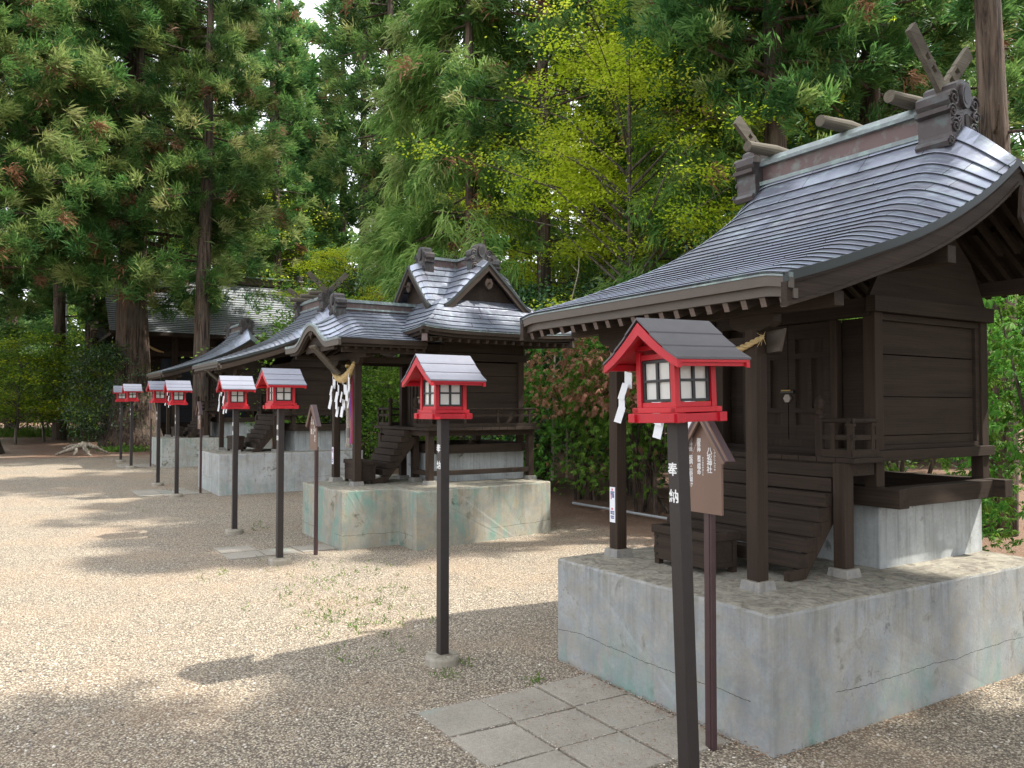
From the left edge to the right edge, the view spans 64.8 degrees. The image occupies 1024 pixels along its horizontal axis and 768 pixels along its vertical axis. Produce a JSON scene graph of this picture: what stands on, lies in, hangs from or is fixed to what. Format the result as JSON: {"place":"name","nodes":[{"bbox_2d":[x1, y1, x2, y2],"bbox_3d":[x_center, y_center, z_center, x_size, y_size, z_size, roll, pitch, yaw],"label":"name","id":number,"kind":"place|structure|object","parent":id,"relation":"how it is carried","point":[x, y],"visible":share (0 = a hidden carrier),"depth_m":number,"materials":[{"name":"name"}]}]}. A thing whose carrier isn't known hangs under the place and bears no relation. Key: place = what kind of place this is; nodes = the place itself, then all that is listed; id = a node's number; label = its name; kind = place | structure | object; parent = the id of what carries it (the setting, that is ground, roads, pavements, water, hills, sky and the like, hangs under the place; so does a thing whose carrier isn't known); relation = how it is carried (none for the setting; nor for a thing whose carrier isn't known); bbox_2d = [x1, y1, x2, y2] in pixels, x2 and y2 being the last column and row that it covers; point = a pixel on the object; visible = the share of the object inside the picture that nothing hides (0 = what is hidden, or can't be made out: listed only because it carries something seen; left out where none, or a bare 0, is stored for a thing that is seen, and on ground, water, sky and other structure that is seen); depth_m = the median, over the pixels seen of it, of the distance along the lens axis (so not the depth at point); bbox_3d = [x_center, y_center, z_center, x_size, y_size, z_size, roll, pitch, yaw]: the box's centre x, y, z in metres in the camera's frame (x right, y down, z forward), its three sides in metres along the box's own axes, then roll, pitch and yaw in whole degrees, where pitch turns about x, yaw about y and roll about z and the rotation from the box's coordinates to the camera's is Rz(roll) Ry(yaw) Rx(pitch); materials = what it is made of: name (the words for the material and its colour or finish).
{"place":"outdoors","nodes":[
{"label":"outdoors","id":0,"kind":"place"},
{"bbox_2d":[0,421,1023,767],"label":"ground","id":1,"kind":"structure","parent":0,"point":[84,517],"depth_m":5.36,"materials":[{"name":"gravel"}]},
{"bbox_2d":[0,326,35,412],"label":"shrub","id":2,"kind":"object","parent":1,"relation":"on","point":[1,350],"visible":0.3,"depth_m":28.53,"materials":[{"name":"green plant"}]},
{"bbox_2d":[0,89,36,385],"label":"cedar tree","id":3,"kind":"object","parent":1,"relation":"on","point":[14,325],"visible":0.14,"depth_m":31.01,"materials":[{"name":"green plant"}]},
{"bbox_2d":[0,229,85,429],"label":"cedar tree","id":4,"kind":"object","parent":1,"relation":"on","point":[49,313],"visible":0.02,"depth_m":34.04,"materials":[{"name":"green plant"}]},
{"bbox_2d":[0,335,100,444],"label":"shrub","id":5,"kind":"object","parent":1,"relation":"on","point":[7,377],"visible":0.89,"depth_m":26.56,"materials":[{"name":"green plant"}]},
{"bbox_2d":[0,424,100,437],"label":"grass verge","id":6,"kind":"object","parent":1,"relation":"on","point":[30,431],"depth_m":31.24,"materials":[{"name":"plant"}]},
{"bbox_2d":[0,325,110,441],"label":"shrub","id":7,"kind":"object","parent":1,"relation":"on","point":[60,350],"visible":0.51,"depth_m":27.80,"materials":[{"name":"green plant"}]},
{"bbox_2d":[1,344,113,439],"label":"shrub","id":8,"kind":"object","parent":1,"relation":"on","point":[71,354],"visible":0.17,"depth_m":29.11,"materials":[{"name":"green plant"}]},
{"bbox_2d":[4,10,117,440],"bbox_3d":[-16.426,-6.911,29.149,4.990,18.477,5.907,1,-2,-30],"label":"cedar tree","id":9,"kind":"object","parent":1,"relation":"on","point":[57,305],"visible":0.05,"depth_m":28.94,"materials":[{"name":"green plant"}]},
{"bbox_2d":[12,312,113,403],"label":"undergrowth bush","id":10,"kind":"object","parent":1,"relation":"on","point":[74,331],"visible":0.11,"depth_m":33.62,"materials":[{"name":"green plant"}]},
{"bbox_2d":[0,0,147,453],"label":"cedar tree","id":11,"kind":"object","parent":1,"relation":"on","point":[18,151],"visible":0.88,"depth_m":21.39,"materials":[{"name":"green plant"}]},
{"bbox_2d":[55,441,108,455],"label":"exposed tree roots","id":12,"kind":"object","parent":1,"relation":"on","point":[82,445],"visible":1,"depth_m":21.45,"materials":[{"name":"brown plant"}]},
{"bbox_2d":[0,13,182,437],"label":"cedar tree","id":13,"kind":"object","parent":1,"relation":"on","point":[93,321],"visible":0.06,"depth_m":29.40,"materials":[{"name":"green plant"}]},
{"bbox_2d":[49,335,160,446],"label":"shrub","id":14,"kind":"object","parent":1,"relation":"on","point":[105,359],"visible":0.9,"depth_m":24.44,"materials":[{"name":"green plant"}]},
{"bbox_2d":[88,443,149,451],"bbox_3d":[-11.103,1.942,23.234,2.853,0.488,1.135,0,-2,0],"label":"moss patch","id":15,"kind":"object","parent":1,"relation":"on","point":[124,449],"visible":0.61,"depth_m":23.01,"materials":[{"name":"green plant"}]},
{"bbox_2d":[113,386,127,461],"bbox_3d":[-9.441,1.012,19.479,0.370,1.935,0.406,1,-2,-30],"label":"red lantern","id":16,"kind":"object","parent":1,"relation":"on","point":[121,396],"visible":0.7,"depth_m":19.44,"materials":[{"name":"paint"}]},
{"bbox_2d":[122,384,141,468],"bbox_3d":[-8.388,0.977,17.779,0.370,1.955,0.406,1,-2,-32],"label":"red lantern","id":17,"kind":"object","parent":1,"relation":"on","point":[131,391],"visible":0.98,"depth_m":17.74,"materials":[{"name":"paint"}]},
{"bbox_2d":[146,381,167,485],"bbox_3d":[-6.283,0.926,14.329,0.370,1.955,0.406,1,-2,-34],"label":"red lantern","id":18,"kind":"object","parent":1,"relation":"on","point":[158,396],"visible":0.83,"depth_m":14.29,"materials":[{"name":"paint"}]},
{"bbox_2d":[0,0,317,447],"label":"cedar tree","id":19,"kind":"object","parent":1,"relation":"on","point":[134,286],"visible":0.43,"depth_m":24.00,"materials":[{"name":"green plant"}]},
{"bbox_2d":[104,45,215,376],"bbox_3d":[-15.682,-8.010,36.306,6.685,20.954,6.262,-2,-2,45],"label":"cedar tree","id":20,"kind":"object","parent":1,"relation":"on","point":[154,187],"visible":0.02,"depth_m":35.45,"materials":[{"name":"green plant"}]},
{"bbox_2d":[131,488,209,496],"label":"path","id":21,"kind":"structure","parent":1,"relation":"on","point":[147,493],"depth_m":13.22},
{"bbox_2d":[195,401,202,492],"bbox_3d":[-5.109,1.085,13.178,0.080,1.603,0.325,1,-2,-32],"label":"information sign","id":22,"kind":"object","parent":21,"relation":"on","point":[199,411],"visible":1,"depth_m":13.16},
{"bbox_2d":[163,380,192,497],"bbox_3d":[-5.287,0.912,12.729,0.370,1.935,0.406,1,-2,-32],"label":"red lantern","id":23,"kind":"object","parent":1,"relation":"on","point":[177,390],"visible":0.99,"depth_m":12.69,"materials":[{"name":"paint"}]},
{"bbox_2d":[112,0,293,435],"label":"cedar tree","id":24,"kind":"object","parent":1,"relation":"on","point":[220,81],"visible":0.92,"depth_m":23.39,"materials":[{"name":"green plant"}]},
{"bbox_2d":[96,270,318,437],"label":"worship hall","id":25,"kind":"structure","parent":1,"relation":"on","point":[171,341],"depth_m":29.47,"materials":[{"name":"tile"}]},
{"bbox_2d":[161,359,245,421],"bbox_3d":[-11.367,0.256,29.784,3.000,2.300,0.080,1,-2,-32],"label":"door","id":26,"kind":"structure","parent":25,"relation":"in","point":[185,410],"depth_m":29.42,"materials":[{"name":"black paint"}]},
{"bbox_2d":[146,317,275,467],"bbox_3d":[-6.986,0.329,19.402,3.050,3.787,2.256,1,-2,-32],"label":"gabled shrine","id":27,"kind":"object","parent":1,"relation":"on","point":[240,336],"visible":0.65,"depth_m":18.84,"materials":[{"name":"wood"}]},
{"bbox_2d":[154,0,286,277],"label":"cedar tree","id":28,"kind":"object","parent":1,"relation":"on","point":[243,52],"visible":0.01,"depth_m":38.16,"materials":[{"name":"green plant"}]},
{"bbox_2d":[216,376,255,534],"bbox_3d":[-3.213,0.868,9.358,0.370,1.925,0.406,1,-2,-30],"label":"red lantern","id":29,"kind":"object","parent":1,"relation":"on","point":[236,389],"visible":0.98,"depth_m":9.32,"materials":[{"name":"paint"}]},
{"bbox_2d":[149,173,359,287],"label":"maple tree","id":30,"kind":"object","parent":1,"relation":"on","point":[283,236],"visible":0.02,"depth_m":34.67,"materials":[{"name":"green plant"}]},
{"bbox_2d":[214,0,331,284],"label":"cedar tree","id":31,"kind":"object","parent":1,"relation":"on","point":[301,159],"visible":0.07,"depth_m":37.92,"materials":[{"name":"green plant"}]},
{"bbox_2d":[214,544,335,559],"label":"path","id":32,"kind":"structure","parent":1,"relation":"on","point":[238,552],"depth_m":8.25,"materials":[{"name":"stone"}]},
{"bbox_2d":[211,0,349,308],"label":"cedar tree","id":33,"kind":"object","parent":1,"relation":"on","point":[282,79],"visible":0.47,"depth_m":32.99,"materials":[{"name":"green plant"}]},
{"bbox_2d":[255,368,306,565],"bbox_3d":[-2.213,0.828,7.699,0.370,1.955,0.406,1,-2,-34],"label":"red lantern","id":34,"kind":"object","parent":1,"relation":"on","point":[280,384],"visible":0.98,"depth_m":7.66,"materials":[{"name":"paint"}]},
{"bbox_2d":[276,387,291,400],"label":"window","id":35,"kind":"structure","parent":34,"relation":"in","point":[282,394],"depth_m":7.64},
{"bbox_2d":[181,268,392,458],"bbox_3d":[-4.973,-0.311,20.311,5.194,5.021,5.353,-1,-2,33],"label":"undergrowth bush","id":36,"kind":"object","parent":1,"relation":"on","point":[278,325],"visible":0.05,"depth_m":20.03,"materials":[{"name":"green plant"}]},
{"bbox_2d":[192,271,395,495],"bbox_3d":[-3.904,0.074,14.399,3.050,4.119,2.256,1,-2,-32],"label":"gabled shrine","id":37,"kind":"object","parent":1,"relation":"on","point":[257,469],"visible":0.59,"depth_m":13.82,"materials":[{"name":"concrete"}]},
{"bbox_2d":[226,435,244,450],"bbox_3d":[-4.768,1.024,13.904,0.210,0.260,0.420,1,-2,-32],"label":"offering box","id":38,"kind":"object","parent":37,"relation":"on","point":[241,443],"visible":0.6,"depth_m":13.78,"materials":[{"name":"brown wood"}]},
{"bbox_2d":[262,17,337,281],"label":"cedar tree","id":39,"kind":"object","parent":1,"relation":"on","point":[315,70],"visible":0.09,"depth_m":41.86,"materials":[{"name":"green plant"}]},
{"bbox_2d":[263,14,353,259],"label":"cedar tree","id":40,"kind":"object","parent":1,"relation":"on","point":[316,75],"visible":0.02,"depth_m":42.78,"materials":[{"name":"green plant"}]},
{"bbox_2d":[305,405,320,554],"bbox_3d":[-1.988,1.010,8.089,0.080,1.603,0.325,1,-2,-32],"label":"information sign","id":41,"kind":"object","parent":1,"relation":"on","point":[313,422],"visible":0.99,"depth_m":8.08,"materials":[{"name":"wood"}]},
{"bbox_2d":[261,243,396,387],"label":"maple tree","id":42,"kind":"object","parent":1,"relation":"on","point":[330,254],"visible":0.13,"depth_m":21.01,"materials":[{"name":"green plant"}]},
{"bbox_2d":[262,263,396,452],"bbox_3d":[-4.097,-0.638,22.935,5.796,6.011,5.440,1,-2,-28],"label":"undergrowth bush","id":43,"kind":"object","parent":1,"relation":"on","point":[357,281],"visible":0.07,"depth_m":22.02,"materials":[{"name":"green plant"}]},
{"bbox_2d":[297,0,383,280],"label":"cedar tree","id":44,"kind":"object","parent":1,"relation":"on","point":[316,35],"visible":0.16,"depth_m":39.79,"materials":[{"name":"green plant"}]},
{"bbox_2d":[281,0,403,424],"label":"cedar tree","id":45,"kind":"object","parent":1,"relation":"on","point":[349,201],"visible":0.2,"depth_m":35.91,"materials":[{"name":"green plant"}]},
{"bbox_2d":[139,507,546,684],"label":"weeds","id":46,"kind":"object","parent":1,"relation":"on","point":[467,660],"visible":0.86,"depth_m":5.81,"materials":[{"name":"green plant"}]},
{"bbox_2d":[296,366,398,457],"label":"hedge shrub","id":47,"kind":"object","parent":1,"relation":"on","point":[363,409],"visible":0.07,"depth_m":19.89,"materials":[{"name":"green plant"}]},
{"bbox_2d":[305,0,461,421],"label":"cedar tree","id":48,"kind":"object","parent":1,"relation":"on","point":[348,12],"visible":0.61,"depth_m":23.92,"materials":[{"name":"green plant"}]},
{"bbox_2d":[343,354,423,459],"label":"hedge shrub","id":49,"kind":"object","parent":1,"relation":"on","point":[368,425],"visible":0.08,"depth_m":18.21,"materials":[{"name":"green plant"}]},
{"bbox_2d":[342,54,451,371],"bbox_3d":[-3.292,-3.850,23.567,4.397,12.214,5.094,-1,-2,20],"label":"cypress tree","id":50,"kind":"object","parent":1,"relation":"on","point":[388,147],"visible":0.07,"depth_m":22.75,"materials":[{"name":"green plant"}]},
{"bbox_2d":[361,355,457,459],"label":"hedge shrub","id":51,"kind":"object","parent":1,"relation":"on","point":[388,379],"visible":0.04,"depth_m":16.36,"materials":[{"name":"green plant"}]},
{"bbox_2d":[285,243,576,550],"bbox_3d":[-0.991,0.220,9.736,2.935,3.780,2.408,1,-2,-32],"label":"cross gabled shrine","id":52,"kind":"object","parent":1,"relation":"on","point":[473,306],"visible":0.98,"depth_m":9.29,"materials":[{"name":"concrete"}]},
{"bbox_2d":[309,345,340,374],"bbox_3d":[-2.120,-0.273,9.138,0.313,0.324,0.204,1,-2,-32],"label":"name tablet","id":53,"kind":"object","parent":52,"relation":"attached to","point":[326,361],"visible":1,"depth_m":9.12,"materials":[{"name":"brown wood"}]},
{"bbox_2d":[328,361,354,416],"bbox_3d":[-1.942,0.066,9.229,0.118,0.635,0.737,1,-2,-32],"label":"straw rope","id":54,"kind":"object","parent":52,"relation":"hanging from","point":[344,377],"visible":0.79,"depth_m":9.14,"materials":[{"name":"white paper"}]},
{"bbox_2d":[345,361,352,448],"bbox_3d":[-1.873,0.242,9.312,0.084,1.010,0.176,1,-2,-32],"label":"bell rope","id":55,"kind":"object","parent":52,"relation":"hanging from","point":[349,415],"visible":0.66,"depth_m":9.31,"materials":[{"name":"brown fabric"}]},
{"bbox_2d":[343,459,376,483],"bbox_3d":[-1.762,1.008,9.338,0.200,0.260,0.540,1,-2,-32],"label":"offering box","id":56,"kind":"object","parent":52,"relation":"on","point":[368,470],"visible":0.64,"depth_m":9.14,"materials":[{"name":"brown wood"}]},
{"bbox_2d":[411,386,419,420],"bbox_3d":[-1.169,0.119,9.887,0.028,0.670,0.264,1,-2,-32],"label":"door","id":57,"kind":"structure","parent":52,"relation":"in","point":[415,390],"depth_m":9.94,"materials":[{"name":"brown wood"}]},
{"bbox_2d":[401,354,486,667],"bbox_3d":[-0.415,0.793,4.838,0.370,1.940,0.406,1,-2,-32],"label":"red lantern","id":58,"kind":"object","parent":1,"relation":"on","point":[442,381],"visible":0.98,"depth_m":4.80,"materials":[{"name":"paint"}]},
{"bbox_2d":[423,380,433,405],"bbox_3d":[-0.490,0.055,4.813,0.012,0.155,0.157,1,-2,-32],"label":"window","id":59,"kind":"structure","parent":58,"relation":"in","point":[428,390],"depth_m":4.84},
{"bbox_2d":[439,385,461,405],"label":"window","id":60,"kind":"structure","parent":58,"relation":"in","point":[449,395],"depth_m":4.78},
{"bbox_2d":[362,352,568,480],"bbox_3d":[-0.733,0.029,15.263,4.350,4.080,4.220,-1,-2,34],"label":"hedge shrub","id":61,"kind":"object","parent":1,"relation":"on","point":[435,437],"visible":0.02,"depth_m":14.82,"materials":[{"name":"green plant"}]},
{"bbox_2d":[337,0,602,439],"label":"cypress tree","id":62,"kind":"object","parent":1,"relation":"on","point":[432,37],"visible":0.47,"depth_m":15.58,"materials":[{"name":"green plant"}]},
{"bbox_2d":[404,34,535,282],"bbox_3d":[-1.750,-7.099,30.266,5.628,18.831,6.008,1,-2,-37],"label":"cedar tree","id":63,"kind":"object","parent":1,"relation":"on","point":[447,56],"visible":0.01,"depth_m":29.53,"materials":[{"name":"green plant"}]},
{"bbox_2d":[0,204,1023,421],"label":"wood","id":64,"kind":"object","parent":1,"relation":"on","point":[32,322],"depth_m":61.22,"materials":[{"name":"green plant"}]},
{"bbox_2d":[28,535,1021,767],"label":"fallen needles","id":65,"kind":"object","parent":1,"relation":"on","point":[699,721],"visible":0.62,"depth_m":3.99,"materials":[{"name":"plant"}]},
{"bbox_2d":[436,0,640,480],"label":"cedar tree","id":66,"kind":"object","parent":1,"relation":"on","point":[495,9],"visible":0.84,"depth_m":14.76,"materials":[{"name":"green plant"}]},
{"bbox_2d":[418,120,670,351],"bbox_3d":[0.853,-1.979,19.229,7.370,8.188,9.368,-1,-2,18],"label":"maple tree","id":67,"kind":"object","parent":1,"relation":"on","point":[530,268],"visible":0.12,"depth_m":18.80,"materials":[{"name":"green plant"}]},
{"bbox_2d":[454,266,643,494],"bbox_3d":[0.635,0.025,14.062,4.004,4.152,3.758,1,-2,-21],"label":"hedge shrub","id":68,"kind":"object","parent":1,"relation":"on","point":[524,297],"visible":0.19,"depth_m":13.57,"materials":[{"name":"green plant"}]},
{"bbox_2d":[494,0,622,439],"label":"cedar tree","id":69,"kind":"object","parent":1,"relation":"on","point":[529,257],"visible":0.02,"depth_m":28.93,"materials":[{"name":"green plant"}]},
{"bbox_2d":[509,0,650,456],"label":"cedar tree","id":70,"kind":"object","parent":1,"relation":"on","point":[591,29],"visible":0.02,"depth_m":21.14,"materials":[{"name":"green plant"}]},
{"bbox_2d":[535,3,640,454],"bbox_3d":[2.450,-8.183,21.845,5.084,20.923,4.981,1,-2,-28],"label":"cedar tree","id":71,"kind":"object","parent":1,"relation":"on","point":[617,131],"visible":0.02,"depth_m":21.10,"materials":[{"name":"green plant"}]},
{"bbox_2d":[515,337,664,501],"bbox_3d":[1.076,0.348,12.348,2.631,3.073,2.454,1,-2,-24],"label":"hedge shrub","id":72,"kind":"object","parent":1,"relation":"on","point":[536,376],"visible":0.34,"depth_m":11.96,"materials":[{"name":"green plant"}]},
{"bbox_2d":[514,238,667,488],"bbox_3d":[2.030,-0.162,13.921,4.133,4.568,4.404,0,-2,-7],"label":"camellia bush","id":73,"kind":"object","parent":1,"relation":"on","point":[591,286],"visible":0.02,"depth_m":14.14,"materials":[{"name":"green plant"}]},
{"bbox_2d":[381,0,807,495],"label":"maple tree","id":74,"kind":"object","parent":1,"relation":"on","point":[593,191],"visible":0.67,"depth_m":12.87,"materials":[{"name":"green plant"}]},
{"bbox_2d":[572,502,666,519],"bbox_3d":[3.418,1.663,8.186,0.083,0.138,8.529,1,-2,-37],"label":"water pipe","id":75,"kind":"object","parent":1,"relation":"on","point":[628,512],"visible":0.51,"depth_m":10.67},
{"bbox_2d":[549,294,714,515],"bbox_3d":[1.788,0.253,10.950,2.769,3.234,2.584,0,-2,-7],"label":"hedge shrub","id":76,"kind":"object","parent":1,"relation":"on","point":[648,494],"visible":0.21,"depth_m":10.82,"materials":[{"name":"green plant"}]},
{"bbox_2d":[565,207,738,487],"bbox_3d":[3.112,-0.275,12.173,4.604,4.775,4.321,1,-2,-40],"label":"camellia bush","id":77,"kind":"object","parent":1,"relation":"on","point":[693,244],"visible":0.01,"depth_m":12.20,"materials":[{"name":"green plant"}]},
{"bbox_2d":[437,0,894,465],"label":"maple tree","id":78,"kind":"object","parent":1,"relation":"on","point":[613,134],"visible":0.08,"depth_m":17.92,"materials":[{"name":"green plant"}]},
{"bbox_2d":[603,317,750,767],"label":"red lantern","id":79,"kind":"object","parent":1,"relation":"on","point":[673,363],"visible":1,"depth_m":2.98,"materials":[{"name":"paint"}]},
{"bbox_2d":[642,359,670,401],"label":"window","id":80,"kind":"structure","parent":79,"relation":"in","point":[656,373],"depth_m":2.98,"materials":[{"name":"paper"}]},
{"bbox_2d":[679,366,709,400],"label":"window","id":81,"kind":"structure","parent":79,"relation":"in","point":[694,380],"depth_m":2.95,"materials":[{"name":"paper"}]},
{"bbox_2d":[589,1,765,431],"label":"cypress tree","id":82,"kind":"object","parent":1,"relation":"on","point":[702,154],"visible":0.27,"depth_m":12.99,"materials":[{"name":"green plant"}]},
{"bbox_2d":[585,3,855,260],"bbox_3d":[4.296,-7.085,17.257,4.990,18.477,5.907,1,-2,-16],"label":"cedar tree","id":83,"kind":"object","parent":1,"relation":"on","point":[624,162],"depth_m":17.19,"materials":[{"name":"green plant"}]},
{"bbox_2d":[599,13,896,264],"bbox_3d":[6.163,-8.604,20.233,6.463,21.624,6.899,1,-2,-18],"label":"cedar tree","id":84,"kind":"object","parent":1,"relation":"on","point":[806,139],"depth_m":18.24,"materials":[{"name":"green plant"}]},
{"bbox_2d":[520,22,1023,757],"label":"gabled shrine","id":85,"kind":"object","parent":1,"relation":"on","point":[900,236],"visible":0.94,"depth_m":4.52,"materials":[{"name":"wood"}]},
{"bbox_2d":[610,487,614,522],"bbox_3d":[0.616,0.740,4.946,0.003,0.215,0.050,1,-2,-33],"label":"paper notice","id":86,"kind":"object","parent":85,"relation":"attached to","point":[612,504],"visible":1,"depth_m":4.94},
{"bbox_2d":[609,331,765,439],"bbox_3d":[0.908,0.033,4.448,0.091,0.553,1.212,1,-2,-32],"label":"straw rope","id":87,"kind":"object","parent":85,"relation":"hanging from","point":[658,427],"visible":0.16,"depth_m":4.78,"materials":[{"name":"white paper"}]},
{"bbox_2d":[651,522,739,572],"bbox_3d":[1.038,0.929,4.589,0.230,0.225,0.470,1,-2,-32],"label":"offering box","id":88,"kind":"object","parent":85,"relation":"on","point":[726,548],"visible":0.58,"depth_m":4.44,"materials":[{"name":"brown wood"}]},
{"bbox_2d":[766,326,788,438],"bbox_3d":[1.656,-0.006,5.178,0.028,0.710,0.304,1,-2,-32],"label":"door","id":89,"kind":"structure","parent":85,"relation":"in","point":[777,362],"depth_m":5.12,"materials":[{"name":"brown wood"}]},
{"bbox_2d":[788,321,830,440],"bbox_3d":[1.821,-0.014,4.920,0.028,0.710,0.304,1,-2,-32],"label":"door","id":90,"kind":"structure","parent":85,"relation":"in","point":[808,344],"depth_m":4.93,"materials":[{"name":"brown wood"}]},
{"bbox_2d":[599,0,956,161],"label":"cedar tree","id":91,"kind":"object","parent":1,"relation":"on","point":[695,31],"visible":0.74,"depth_m":11.77,"materials":[{"name":"green plant"}]},
{"bbox_2d":[733,0,1023,469],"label":"cedar tree","id":92,"kind":"object","parent":1,"relation":"on","point":[958,35],"visible":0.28,"depth_m":12.85,"materials":[{"name":"green plant"}]},
{"bbox_2d":[792,0,1023,460],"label":"cedar tree","id":93,"kind":"object","parent":1,"relation":"on","point":[1014,152],"visible":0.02,"depth_m":19.72,"materials":[{"name":"green plant"}]},
{"bbox_2d":[841,294,1023,553],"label":"hedge shrub","id":94,"kind":"object","parent":1,"relation":"on","point":[1003,401],"visible":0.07,"depth_m":7.52,"materials":[{"name":"green plant"}]},
{"bbox_2d":[856,0,1023,462],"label":"cedar tree","id":95,"kind":"object","parent":1,"relation":"on","point":[1012,140],"visible":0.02,"depth_m":17.28,"materials":[{"name":"green plant"}]},
{"bbox_2d":[939,0,1023,536],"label":"cedar tree","id":96,"kind":"object","parent":1,"relation":"on","point":[993,124],"visible":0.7,"depth_m":9.27,"materials":[{"name":"green plant"}]},
{"bbox_2d":[949,295,1023,550],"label":"hedge shrub","id":97,"kind":"object","parent":1,"relation":"on","point":[1002,505],"visible":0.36,"depth_m":6.73,"materials":[{"name":"green plant"}]},
{"bbox_2d":[968,1,1023,163],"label":"cedar tree","id":98,"kind":"object","parent":1,"relation":"on","point":[1012,105],"visible":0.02,"depth_m":21.99,"materials":[{"name":"green plant"}]},
{"bbox_2d":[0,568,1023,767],"bbox_3d":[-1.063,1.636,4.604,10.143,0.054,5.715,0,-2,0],"label":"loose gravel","id":99,"kind":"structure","parent":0,"point":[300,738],"depth_m":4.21,"materials":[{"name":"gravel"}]},
{"bbox_2d":[0,0,1023,345],"label":"sky","id":100,"kind":"structure","parent":0,"point":[311,12],"materials":[{"name":"white"}]},
{"bbox_2d":[417,675,729,767],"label":"path","id":101,"kind":"structure","parent":0,"point":[496,745],"depth_m":3.80,"materials":[{"name":"stone"}]},
{"bbox_2d":[411,672,738,767],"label":"joint grit","id":102,"kind":"object","parent":101,"relation":"on","point":[733,740],"visible":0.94,"depth_m":3.92,"materials":[{"name":"gravel"}]},
{"bbox_2d":[688,421,734,751],"bbox_3d":[0.868,0.926,3.603,0.080,1.603,0.325,1,-2,-32],"label":"information sign","id":103,"kind":"object","parent":101,"relation":"on","point":[710,455],"visible":0.97,"depth_m":3.60,"materials":[{"name":"wood"}]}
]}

